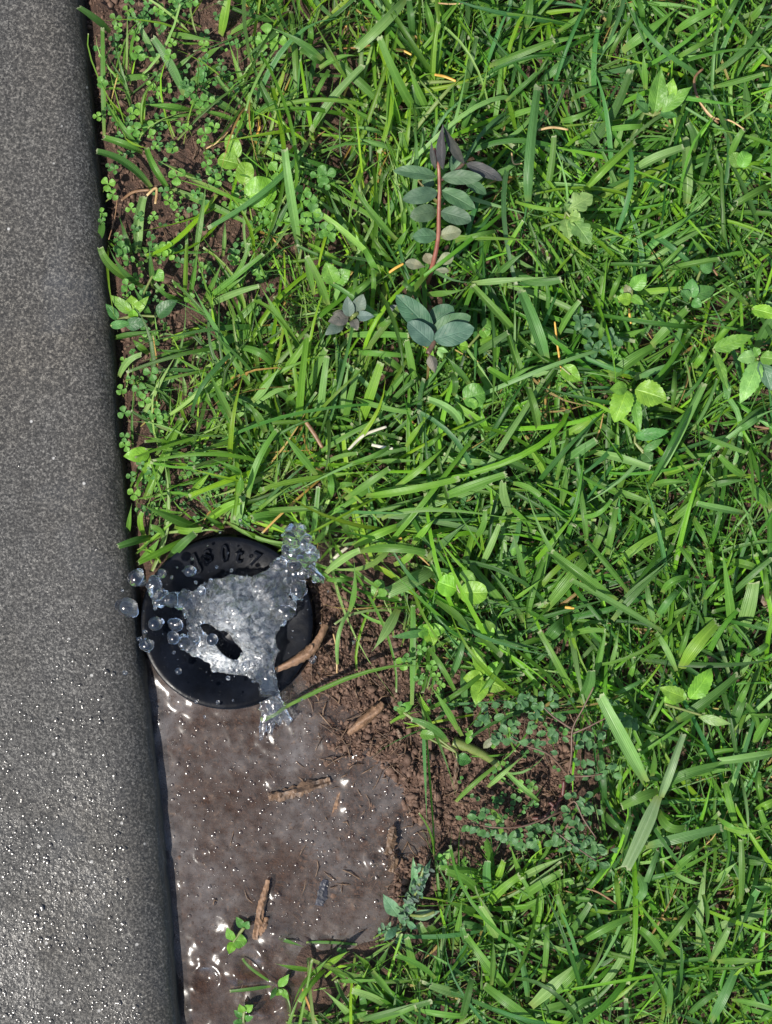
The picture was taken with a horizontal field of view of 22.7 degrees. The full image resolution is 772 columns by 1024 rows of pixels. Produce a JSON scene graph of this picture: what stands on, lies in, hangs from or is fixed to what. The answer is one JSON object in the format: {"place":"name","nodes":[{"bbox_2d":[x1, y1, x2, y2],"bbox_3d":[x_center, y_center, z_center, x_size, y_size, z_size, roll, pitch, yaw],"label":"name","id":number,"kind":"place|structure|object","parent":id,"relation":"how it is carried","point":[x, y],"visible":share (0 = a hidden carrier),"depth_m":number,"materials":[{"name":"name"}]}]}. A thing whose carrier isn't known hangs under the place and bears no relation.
{"place":"outdoors","nodes":[
{"label":"outdoors","id":0,"kind":"place"},
{"bbox_2d":[0,0,181,1023],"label":"concrete path","id":1,"kind":"structure","parent":0,"point":[87,933],"depth_m":0.59,"materials":[{"name":"concrete"}]},
{"bbox_2d":[115,597,138,617],"bbox_3d":[-0.079,0.029,0.584,0.007,0.006,0.006,0,90,0],"label":"water drop","id":2,"kind":"object","parent":1,"relation":"on","point":[126,607],"visible":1,"depth_m":0.58,"materials":[{"name":"white"}]},
{"bbox_2d":[85,0,771,1023],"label":"soil","id":3,"kind":"structure","parent":0,"point":[209,984],"depth_m":0.60,"materials":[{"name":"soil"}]},
{"bbox_2d":[108,199,117,239],"bbox_3d":[-0.085,-0.091,0.597,0.003,0.001,0.013,0,90,0],"label":"straw","id":4,"kind":"object","parent":3,"relation":"on","point":[114,220],"visible":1,"depth_m":0.60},
{"bbox_2d":[121,189,149,200],"bbox_3d":[-0.078,-0.099,0.597,0.009,0.001,0.004,0,90,0],"label":"straw","id":5,"kind":"object","parent":3,"relation":"on","point":[132,192],"visible":1,"depth_m":0.60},
{"bbox_2d":[128,568,146,586],"bbox_3d":[-0.076,0.020,0.584,0.006,0.005,0.006,0,90,0],"label":"water drop","id":6,"kind":"object","parent":3,"relation":"on","point":[136,578],"visible":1,"depth_m":0.58,"materials":[{"name":"white"}]},
{"bbox_2d":[124,447,151,475],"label":"weed","id":7,"kind":"object","parent":3,"relation":"on","point":[131,454],"visible":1,"depth_m":0.59,"materials":[{"name":"green plant"}]},
{"bbox_2d":[98,165,180,259],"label":"clover plant","id":8,"kind":"object","parent":3,"relation":"on","point":[120,242],"visible":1,"depth_m":0.59,"materials":[{"name":"green plant"}]},
{"bbox_2d":[106,269,177,330],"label":"weed","id":9,"kind":"object","parent":3,"relation":"on","point":[133,322],"visible":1,"depth_m":0.59,"materials":[{"name":"green plant"}]},
{"bbox_2d":[116,367,167,502],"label":"clover plant","id":10,"kind":"object","parent":3,"relation":"on","point":[158,416],"visible":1,"depth_m":0.59,"materials":[{"name":"green plant"}]},
{"bbox_2d":[93,0,208,122],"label":"clover plant","id":11,"kind":"object","parent":3,"relation":"on","point":[141,57],"visible":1,"depth_m":0.59,"materials":[{"name":"green plant"}]},
{"bbox_2d":[146,187,157,203],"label":"straw","id":12,"kind":"object","parent":3,"relation":"on","point":[151,191],"visible":1,"depth_m":0.60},
{"bbox_2d":[117,502,202,564],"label":"grass tuft","id":13,"kind":"object","parent":3,"relation":"on","point":[189,528],"visible":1,"depth_m":0.59,"materials":[{"name":"plant"}]},
{"bbox_2d":[126,103,211,150],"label":"clover plant","id":14,"kind":"object","parent":3,"relation":"on","point":[152,131],"visible":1,"depth_m":0.59,"materials":[{"name":"green plant"}]},
{"bbox_2d":[97,239,263,307],"bbox_3d":[-0.063,-0.073,0.591,0.051,0.018,0.020,0,90,0],"label":"grass tuft","id":15,"kind":"object","parent":3,"relation":"on","point":[120,272],"visible":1,"depth_m":0.59,"materials":[{"name":"plant"}]},
{"bbox_2d":[113,241,265,293],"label":"clover plant","id":16,"kind":"object","parent":3,"relation":"on","point":[166,252],"visible":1,"depth_m":0.59,"materials":[{"name":"green plant"}]},
{"bbox_2d":[186,456,201,480],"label":"clover plant","id":17,"kind":"object","parent":3,"relation":"on","point":[194,459],"visible":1,"depth_m":0.59,"materials":[{"name":"green plant"}]},
{"bbox_2d":[206,131,227,148],"bbox_3d":[-0.052,-0.116,0.597,0.007,0.001,0.006,0,90,0],"label":"straw","id":18,"kind":"object","parent":3,"relation":"on","point":[223,136],"visible":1,"depth_m":0.60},
{"bbox_2d":[141,534,315,709],"bbox_3d":[-0.049,0.034,0.609,0.055,0.034,0.055,0,90,0],"label":"sprinkler head","id":19,"kind":"object","parent":3,"relation":"in","point":[193,681],"visible":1,"depth_m":0.60},
{"bbox_2d":[139,637,153,651],"bbox_3d":[-0.073,0.040,0.584,0.005,0.004,0.005,0,90,0],"label":"water drop","id":20,"kind":"object","parent":19,"relation":"on","point":[146,644],"visible":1,"depth_m":0.58,"materials":[{"name":"white"}]},
{"bbox_2d":[148,616,164,630],"bbox_3d":[-0.070,0.034,0.584,0.005,0.005,0.004,0,90,0],"label":"water drop","id":21,"kind":"object","parent":19,"relation":"on","point":[156,623],"visible":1,"depth_m":0.58,"materials":[{"name":"white"}]},
{"bbox_2d":[157,569,166,577],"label":"water drop","id":22,"kind":"object","parent":19,"relation":"on","point":[161,573],"visible":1,"depth_m":0.58,"materials":[{"name":"white"}]},
{"bbox_2d":[167,631,180,644],"bbox_3d":[-0.065,0.038,0.587,0.004,0.004,0.004,0,90,0],"label":"water drop","id":23,"kind":"object","parent":19,"relation":"on","point":[173,637],"visible":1,"depth_m":0.59,"materials":[{"name":"white"}]},
{"bbox_2d":[168,618,182,631],"bbox_3d":[-0.064,0.035,0.587,0.005,0.005,0.004,0,90,0],"label":"water drop","id":24,"kind":"object","parent":19,"relation":"on","point":[175,624],"visible":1,"depth_m":0.58,"materials":[{"name":"white"}]},
{"bbox_2d":[183,565,196,576],"bbox_3d":[-0.060,0.018,0.587,0.004,0.004,0.004,0,90,0],"label":"water drop","id":25,"kind":"object","parent":19,"relation":"on","point":[188,570],"visible":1,"depth_m":0.59,"materials":[{"name":"white"}]},
{"bbox_2d":[206,634,217,645],"bbox_3d":[-0.053,0.039,0.587,0.004,0.003,0.004,0,90,0],"label":"water drop","id":26,"kind":"object","parent":19,"relation":"on","point":[211,639],"visible":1,"depth_m":0.59,"materials":[{"name":"white"}]},
{"bbox_2d":[146,523,324,739],"bbox_3d":[-0.039,0.039,0.589,0.053,0.023,0.060,-20,90,0],"label":"water splash","id":27,"kind":"object","parent":19,"relation":"on","point":[243,615],"visible":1,"depth_m":0.59,"materials":[{"name":"white"}]},
{"bbox_2d":[197,586,205,594],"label":"water drop","id":28,"kind":"object","parent":27,"relation":"on","point":[201,590],"visible":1,"depth_m":0.59,"materials":[{"name":"white"}]},
{"bbox_2d":[143,519,354,718],"bbox_3d":[-0.044,0.035,0.586,0.060,0.013,0.062,39,90,0],"label":"fine spray","id":29,"kind":"object","parent":27,"relation":"on","point":[180,605],"visible":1,"depth_m":0.58,"materials":[{"name":"clear liquid"}]},
{"bbox_2d":[275,623,328,672],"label":"twig","id":30,"kind":"object","parent":19,"relation":"on","point":[307,652],"visible":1,"depth_m":0.59,"materials":[{"name":"wood"}]},
{"bbox_2d":[168,139,289,228],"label":"clover plant","id":31,"kind":"object","parent":3,"relation":"on","point":[270,207],"visible":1,"depth_m":0.59,"materials":[{"name":"green plant"}]},
{"bbox_2d":[184,23,286,129],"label":"clover plant","id":32,"kind":"object","parent":3,"relation":"on","point":[273,41],"visible":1,"depth_m":0.59,"materials":[{"name":"green plant"}]},
{"bbox_2d":[226,917,249,953],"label":"weed","id":33,"kind":"object","parent":3,"relation":"on","point":[239,940],"visible":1,"depth_m":0.60,"materials":[{"name":"green plant"}]},
{"bbox_2d":[233,1004,252,1023],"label":"weed","id":34,"kind":"object","parent":3,"relation":"on","point":[241,1012],"visible":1,"depth_m":0.60,"materials":[{"name":"green plant"}]},
{"bbox_2d":[218,135,276,206],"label":"weed","id":35,"kind":"object","parent":3,"relation":"on","point":[253,185],"visible":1,"depth_m":0.59,"materials":[{"name":"green plant"}]},
{"bbox_2d":[256,119,260,133],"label":"straw","id":36,"kind":"object","parent":3,"relation":"on","point":[259,126],"visible":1,"depth_m":0.60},
{"bbox_2d":[196,494,322,542],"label":"grass tuft","id":37,"kind":"object","parent":3,"relation":"on","point":[269,514],"visible":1,"depth_m":0.59,"materials":[{"name":"plant"}]},
{"bbox_2d":[252,880,269,939],"bbox_3d":[-0.039,0.125,0.601,0.006,0.003,0.019,0,90,0],"label":"wood splinter","id":38,"kind":"object","parent":3,"relation":"on","point":[262,901],"visible":1,"depth_m":0.60,"materials":[{"name":"brown plant"}]},
{"bbox_2d":[259,917,268,935],"bbox_3d":[-0.039,0.130,0.602,0.004,0.002,0.006,0,90,0],"label":"wood splinter","id":39,"kind":"object","parent":3,"relation":"on","point":[264,925],"visible":1,"depth_m":0.60,"materials":[{"name":"brown plant"}]},
{"bbox_2d":[270,974,288,998],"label":"weed","id":40,"kind":"object","parent":3,"relation":"on","point":[283,982],"visible":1,"depth_m":0.60,"materials":[{"name":"green plant"}]},
{"bbox_2d":[146,659,434,1023],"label":"puddle water","id":41,"kind":"structure","parent":3,"relation":"on","point":[293,753],"depth_m":0.60,"materials":[{"name":"liquid"}]},
{"bbox_2d":[267,777,330,801],"bbox_3d":[-0.027,0.087,0.602,0.020,0.004,0.008,0,90,0],"label":"bark chip","id":42,"kind":"object","parent":41,"relation":"on","point":[302,788],"visible":1,"depth_m":0.60,"materials":[{"name":"brown wood"}]},
{"bbox_2d":[314,879,328,905],"bbox_3d":[-0.020,0.119,0.602,0.005,0.001,0.008,0,90,0],"label":"dark fragment","id":43,"kind":"object","parent":41,"relation":"in","point":[322,894],"visible":1,"depth_m":0.60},
{"bbox_2d":[281,148,300,244],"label":"grass tuft","id":44,"kind":"object","parent":3,"relation":"on","point":[291,200],"visible":1,"depth_m":0.58,"materials":[{"name":"plant"}]},
{"bbox_2d":[295,170,336,243],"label":"clover plant","id":45,"kind":"object","parent":3,"relation":"on","point":[312,206],"visible":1,"depth_m":0.58,"materials":[{"name":"green plant"}]},
{"bbox_2d":[304,165,335,238],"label":"clover plant","id":46,"kind":"object","parent":3,"relation":"on","point":[313,174],"visible":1,"depth_m":0.58,"materials":[{"name":"green plant"}]},
{"bbox_2d":[278,951,371,1009],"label":"grass tuft","id":47,"kind":"object","parent":3,"relation":"on","point":[315,971],"visible":1,"depth_m":0.59,"materials":[{"name":"plant"}]},
{"bbox_2d":[321,262,350,284],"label":"weed","id":48,"kind":"object","parent":3,"relation":"on","point":[331,274],"visible":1,"depth_m":0.58,"materials":[{"name":"green plant"}]},
{"bbox_2d":[331,793,340,816],"bbox_3d":[-0.016,0.092,0.603,0.004,0.002,0.009,0,90,0],"label":"wood chip","id":49,"kind":"object","parent":3,"relation":"on","point":[337,805],"visible":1,"depth_m":0.60,"materials":[{"name":"brown plant"}]},
{"bbox_2d":[329,546,348,561],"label":"straw","id":50,"kind":"object","parent":3,"relation":"on","point":[336,556],"visible":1,"depth_m":0.60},
{"bbox_2d":[296,334,383,434],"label":"grass tuft","id":51,"kind":"object","parent":3,"relation":"on","point":[371,389],"visible":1,"depth_m":0.59,"materials":[{"name":"plant"}]},
{"bbox_2d":[325,294,373,334],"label":"grey seedling","id":52,"kind":"object","parent":3,"relation":"on","point":[338,320],"visible":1,"depth_m":0.58,"materials":[{"name":"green plant"}]},
{"bbox_2d":[297,936,417,1023],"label":"grass tuft","id":53,"kind":"object","parent":3,"relation":"on","point":[356,992],"visible":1,"depth_m":0.59,"materials":[{"name":"plant"}]},
{"bbox_2d":[351,636,372,641],"bbox_3d":[-0.007,0.040,0.599,0.007,0.001,0.002,0,90,0],"label":"bark sliver","id":54,"kind":"object","parent":3,"relation":"on","point":[363,638],"visible":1,"depth_m":0.60,"materials":[{"name":"brown wood"}]},
{"bbox_2d":[347,701,384,734],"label":"twig","id":55,"kind":"object","parent":3,"relation":"on","point":[368,716],"visible":1,"depth_m":0.60,"materials":[{"name":"wood"}]},
{"bbox_2d":[371,579,386,597],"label":"weed","id":56,"kind":"object","parent":3,"relation":"on","point":[380,591],"visible":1,"depth_m":0.59,"materials":[{"name":"green plant"}]},
{"bbox_2d":[383,826,397,854],"bbox_3d":[0.001,0.103,0.599,0.005,0.002,0.009,0,90,0],"label":"wood chip","id":57,"kind":"object","parent":3,"relation":"on","point":[392,836],"visible":1,"depth_m":0.60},
{"bbox_2d":[388,854,398,872],"bbox_3d":[0.002,0.110,0.600,0.003,0.002,0.006,0,90,0],"label":"wood chip","id":58,"kind":"object","parent":3,"relation":"on","point":[394,860],"visible":1,"depth_m":0.60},
{"bbox_2d":[396,728,403,741],"bbox_3d":[0.004,0.070,0.600,0.003,0.001,0.004,0,90,0],"label":"bark sliver","id":59,"kind":"object","parent":3,"relation":"on","point":[399,734],"visible":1,"depth_m":0.60,"materials":[{"name":"brown wood"}]},
{"bbox_2d":[378,858,439,948],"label":"frosty weed","id":60,"kind":"object","parent":3,"relation":"on","point":[392,907],"visible":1,"depth_m":0.59,"materials":[{"name":"green plant"}]},
{"bbox_2d":[392,623,444,645],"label":"weed","id":61,"kind":"object","parent":3,"relation":"on","point":[423,631],"visible":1,"depth_m":0.59,"materials":[{"name":"green plant"}]},
{"bbox_2d":[76,0,771,1023],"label":"lawn grass","id":62,"kind":"structure","parent":3,"relation":"on","point":[444,486],"depth_m":0.59,"materials":[{"name":"plant"}]},
{"bbox_2d":[304,419,323,448],"bbox_3d":[-0.022,-0.024,0.587,0.006,0.001,0.009,0,90,0],"label":"straw","id":63,"kind":"object","parent":62,"relation":"on","point":[313,432],"visible":1,"depth_m":0.59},
{"bbox_2d":[348,426,386,450],"bbox_3d":[-0.006,-0.023,0.587,0.012,0.001,0.008,0,90,0],"label":"straw","id":64,"kind":"object","parent":62,"relation":"on","point":[361,437],"visible":1,"depth_m":0.59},
{"bbox_2d":[371,444,392,449],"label":"straw","id":65,"kind":"object","parent":62,"relation":"on","point":[378,446],"visible":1,"depth_m":0.59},
{"bbox_2d":[389,263,403,272],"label":"straw","id":66,"kind":"object","parent":62,"relation":"on","point":[396,267],"visible":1,"depth_m":0.59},
{"bbox_2d":[434,74,455,81],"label":"straw","id":67,"kind":"object","parent":62,"relation":"on","point":[446,77],"visible":1,"depth_m":0.59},
{"bbox_2d":[554,322,560,370],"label":"straw","id":68,"kind":"object","parent":62,"relation":"on","point":[557,346],"visible":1,"depth_m":0.59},
{"bbox_2d":[586,888,615,903],"bbox_3d":[0.066,0.117,0.587,0.009,0.001,0.005,0,90,0],"label":"straw","id":69,"kind":"object","parent":62,"relation":"on","point":[600,893],"visible":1,"depth_m":0.59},
{"bbox_2d":[693,68,718,123],"bbox_3d":[0.098,-0.127,0.587,0.008,0.001,0.017,0,90,0],"label":"straw","id":70,"kind":"object","parent":62,"relation":"on","point":[694,85],"visible":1,"depth_m":0.59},
{"bbox_2d":[699,102,744,129],"bbox_3d":[0.103,-0.121,0.587,0.014,0.001,0.009,0,90,0],"label":"straw","id":71,"kind":"object","parent":62,"relation":"on","point":[705,109],"visible":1,"depth_m":0.59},
{"bbox_2d":[390,294,473,372],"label":"spurge shoot","id":72,"kind":"object","parent":3,"relation":"on","point":[429,327],"visible":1,"depth_m":0.58,"materials":[{"name":"green plant"}]},
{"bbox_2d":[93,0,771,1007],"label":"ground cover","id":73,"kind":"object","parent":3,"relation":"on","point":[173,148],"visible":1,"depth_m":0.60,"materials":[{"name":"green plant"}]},
{"bbox_2d":[377,21,487,159],"bbox_3d":[0.017,-0.130,0.589,0.032,0.022,0.038,-14,90,0],"label":"grass tuft","id":74,"kind":"object","parent":3,"relation":"on","point":[418,99],"visible":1,"depth_m":0.59,"materials":[{"name":"plant"}]},
{"bbox_2d":[397,702,470,765],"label":"weed","id":75,"kind":"object","parent":3,"relation":"on","point":[463,759],"visible":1,"depth_m":0.59,"materials":[{"name":"green plant"}]},
{"bbox_2d":[436,849,457,864],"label":"weed","id":76,"kind":"object","parent":3,"relation":"on","point":[442,857],"visible":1,"depth_m":0.59,"materials":[{"name":"green plant"}]},
{"bbox_2d":[393,125,501,286],"bbox_3d":[0.014,-0.092,0.581,0.031,0.031,0.039,38,90,0],"label":"spurge plant","id":77,"kind":"object","parent":3,"relation":"on","point":[461,201],"visible":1,"depth_m":0.57,"materials":[{"name":"green plant"}]},
{"bbox_2d":[451,753,458,785],"bbox_3d":[0.022,0.080,0.599,0.002,0.001,0.011,0,90,0],"label":"bark sliver","id":78,"kind":"object","parent":3,"relation":"on","point":[456,774],"visible":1,"depth_m":0.60,"materials":[{"name":"brown wood"}]},
{"bbox_2d":[396,544,526,693],"bbox_3d":[0.027,0.034,0.593,0.054,0.017,0.017,-44,90,0],"label":"clover plant","id":79,"kind":"object","parent":3,"relation":"on","point":[406,657],"visible":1,"depth_m":0.58,"materials":[{"name":"green plant"}]},
{"bbox_2d":[437,570,487,603],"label":"weed","id":80,"kind":"object","parent":3,"relation":"on","point":[476,592],"visible":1,"depth_m":0.58,"materials":[{"name":"green plant"}]},
{"bbox_2d":[462,383,484,408],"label":"weed","id":81,"kind":"object","parent":3,"relation":"on","point":[473,395],"visible":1,"depth_m":0.58,"materials":[{"name":"green plant"}]},
{"bbox_2d":[460,318,490,349],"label":"weed","id":82,"kind":"object","parent":3,"relation":"on","point":[485,331],"visible":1,"depth_m":0.59,"materials":[{"name":"green plant"}]},
{"bbox_2d":[451,730,500,766],"bbox_3d":[0.029,0.072,0.594,0.017,0.011,0.010,25,90,0],"label":"grass stolon","id":83,"kind":"object","parent":3,"relation":"on","point":[466,745],"depth_m":0.59,"materials":[{"name":"green plant"}]},
{"bbox_2d":[416,899,545,947],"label":"grass tuft","id":84,"kind":"object","parent":3,"relation":"on","point":[493,934],"visible":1,"depth_m":0.59,"materials":[{"name":"plant"}]},
{"bbox_2d":[463,646,505,704],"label":"weed","id":85,"kind":"object","parent":3,"relation":"on","point":[477,686],"visible":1,"depth_m":0.58,"materials":[{"name":"green plant"}]},
{"bbox_2d":[475,620,494,637],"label":"weed","id":86,"kind":"object","parent":3,"relation":"on","point":[489,627],"visible":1,"depth_m":0.59,"materials":[{"name":"green plant"}]},
{"bbox_2d":[438,838,574,916],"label":"grass tuft","id":87,"kind":"object","parent":3,"relation":"on","point":[486,873],"visible":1,"depth_m":0.59,"materials":[{"name":"plant"}]},
{"bbox_2d":[455,791,618,871],"bbox_3d":[0.046,0.098,0.586,0.050,0.007,0.025,0,90,0],"label":"trailing weed","id":88,"kind":"object","parent":3,"relation":"on","point":[587,809],"visible":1,"depth_m":0.58,"materials":[{"name":"green plant"}]},
{"bbox_2d":[515,780,565,828],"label":"twig","id":89,"kind":"object","parent":3,"relation":"on","point":[555,805],"visible":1,"depth_m":0.60,"materials":[{"name":"wood"}]},
{"bbox_2d":[464,687,638,782],"bbox_3d":[0.051,0.067,0.581,0.054,0.013,0.030,0,90,0],"label":"trailing weed","id":90,"kind":"object","parent":3,"relation":"on","point":[522,700],"visible":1,"depth_m":0.58,"materials":[{"name":"green plant"}]},
{"bbox_2d":[538,126,567,130],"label":"straw","id":91,"kind":"object","parent":3,"relation":"on","point":[551,127],"visible":1,"depth_m":0.59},
{"bbox_2d":[561,364,579,381],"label":"weed","id":92,"kind":"object","parent":3,"relation":"on","point":[569,372],"visible":1,"depth_m":0.58,"materials":[{"name":"green plant"}]},
{"bbox_2d":[559,192,592,244],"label":"weed","id":93,"kind":"object","parent":3,"relation":"on","point":[574,224],"visible":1,"depth_m":0.58,"materials":[{"name":"green plant"}]},
{"bbox_2d":[573,306,622,358],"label":"clover plant","id":94,"kind":"object","parent":3,"relation":"on","point":[580,323],"visible":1,"depth_m":0.58,"materials":[{"name":"green plant"}]},
{"bbox_2d":[547,539,672,632],"bbox_3d":[0.067,0.021,0.581,0.040,0.009,0.024,11,90,0],"label":"grass tuft","id":95,"kind":"object","parent":3,"relation":"on","point":[591,585],"visible":1,"depth_m":0.58,"materials":[{"name":"plant"}]},
{"bbox_2d":[617,274,646,305],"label":"weed","id":96,"kind":"object","parent":3,"relation":"on","point":[637,283],"visible":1,"depth_m":0.58,"materials":[{"name":"green plant"}]},
{"bbox_2d":[609,379,666,432],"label":"weed","id":97,"kind":"object","parent":3,"relation":"on","point":[624,402],"visible":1,"depth_m":0.58,"materials":[{"name":"green plant"}]},
{"bbox_2d":[596,692,686,870],"bbox_3d":[0.079,0.080,0.580,0.025,0.010,0.054,-9,90,0],"label":"grass tuft","id":98,"kind":"object","parent":3,"relation":"on","point":[651,813],"visible":1,"depth_m":0.58,"materials":[{"name":"plant"}]},
{"bbox_2d":[634,428,668,462],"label":"weed","id":99,"kind":"object","parent":3,"relation":"on","point":[648,434],"visible":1,"depth_m":0.58,"materials":[{"name":"green plant"}]},
{"bbox_2d":[635,68,691,118],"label":"weed","id":100,"kind":"object","parent":3,"relation":"on","point":[664,98],"visible":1,"depth_m":0.58,"materials":[{"name":"green plant"}]},
{"bbox_2d":[660,668,712,702],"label":"weed","id":101,"kind":"object","parent":3,"relation":"on","point":[699,687],"visible":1,"depth_m":0.58,"materials":[{"name":"green plant"}]},
{"bbox_2d":[664,696,730,725],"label":"weed","id":102,"kind":"object","parent":3,"relation":"on","point":[713,720],"visible":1,"depth_m":0.58,"materials":[{"name":"green plant"}]},
{"bbox_2d":[681,263,714,307],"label":"weed","id":103,"kind":"object","parent":3,"relation":"on","point":[694,290],"visible":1,"depth_m":0.58,"materials":[{"name":"green plant"}]},
{"bbox_2d":[707,654,718,669],"bbox_3d":[0.101,0.046,0.592,0.004,0.001,0.006,0,90,0],"label":"bark sliver","id":104,"kind":"object","parent":3,"relation":"on","point":[710,658],"visible":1,"depth_m":0.59,"materials":[{"name":"brown wood"}]},
{"bbox_2d":[712,334,752,399],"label":"weed","id":105,"kind":"object","parent":3,"relation":"on","point":[730,343],"visible":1,"depth_m":0.58,"materials":[{"name":"green plant"}]},
{"bbox_2d":[719,534,759,637],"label":"grass tuft","id":106,"kind":"object","parent":3,"relation":"on","point":[748,605],"visible":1,"depth_m":0.59,"materials":[{"name":"plant"}]},
{"bbox_2d":[729,151,751,167],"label":"weed","id":107,"kind":"object","parent":3,"relation":"on","point":[742,159],"visible":1,"depth_m":0.58,"materials":[{"name":"green plant"}]},
{"bbox_2d":[737,347,771,402],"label":"weed","id":108,"kind":"object","parent":3,"relation":"on","point":[755,373],"visible":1,"depth_m":0.58,"materials":[{"name":"green plant"}]},
{"bbox_2d":[751,300,771,318],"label":"weed","id":109,"kind":"object","parent":3,"relation":"on","point":[763,310],"visible":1,"depth_m":0.58,"materials":[{"name":"green plant"}]},
{"bbox_2d":[758,594,768,612],"bbox_3d":[0.117,0.028,0.593,0.005,0.001,0.007,0,90,0],"label":"bark sliver","id":110,"kind":"object","parent":3,"relation":"on","point":[762,599],"visible":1,"depth_m":0.59,"materials":[{"name":"brown wood"}]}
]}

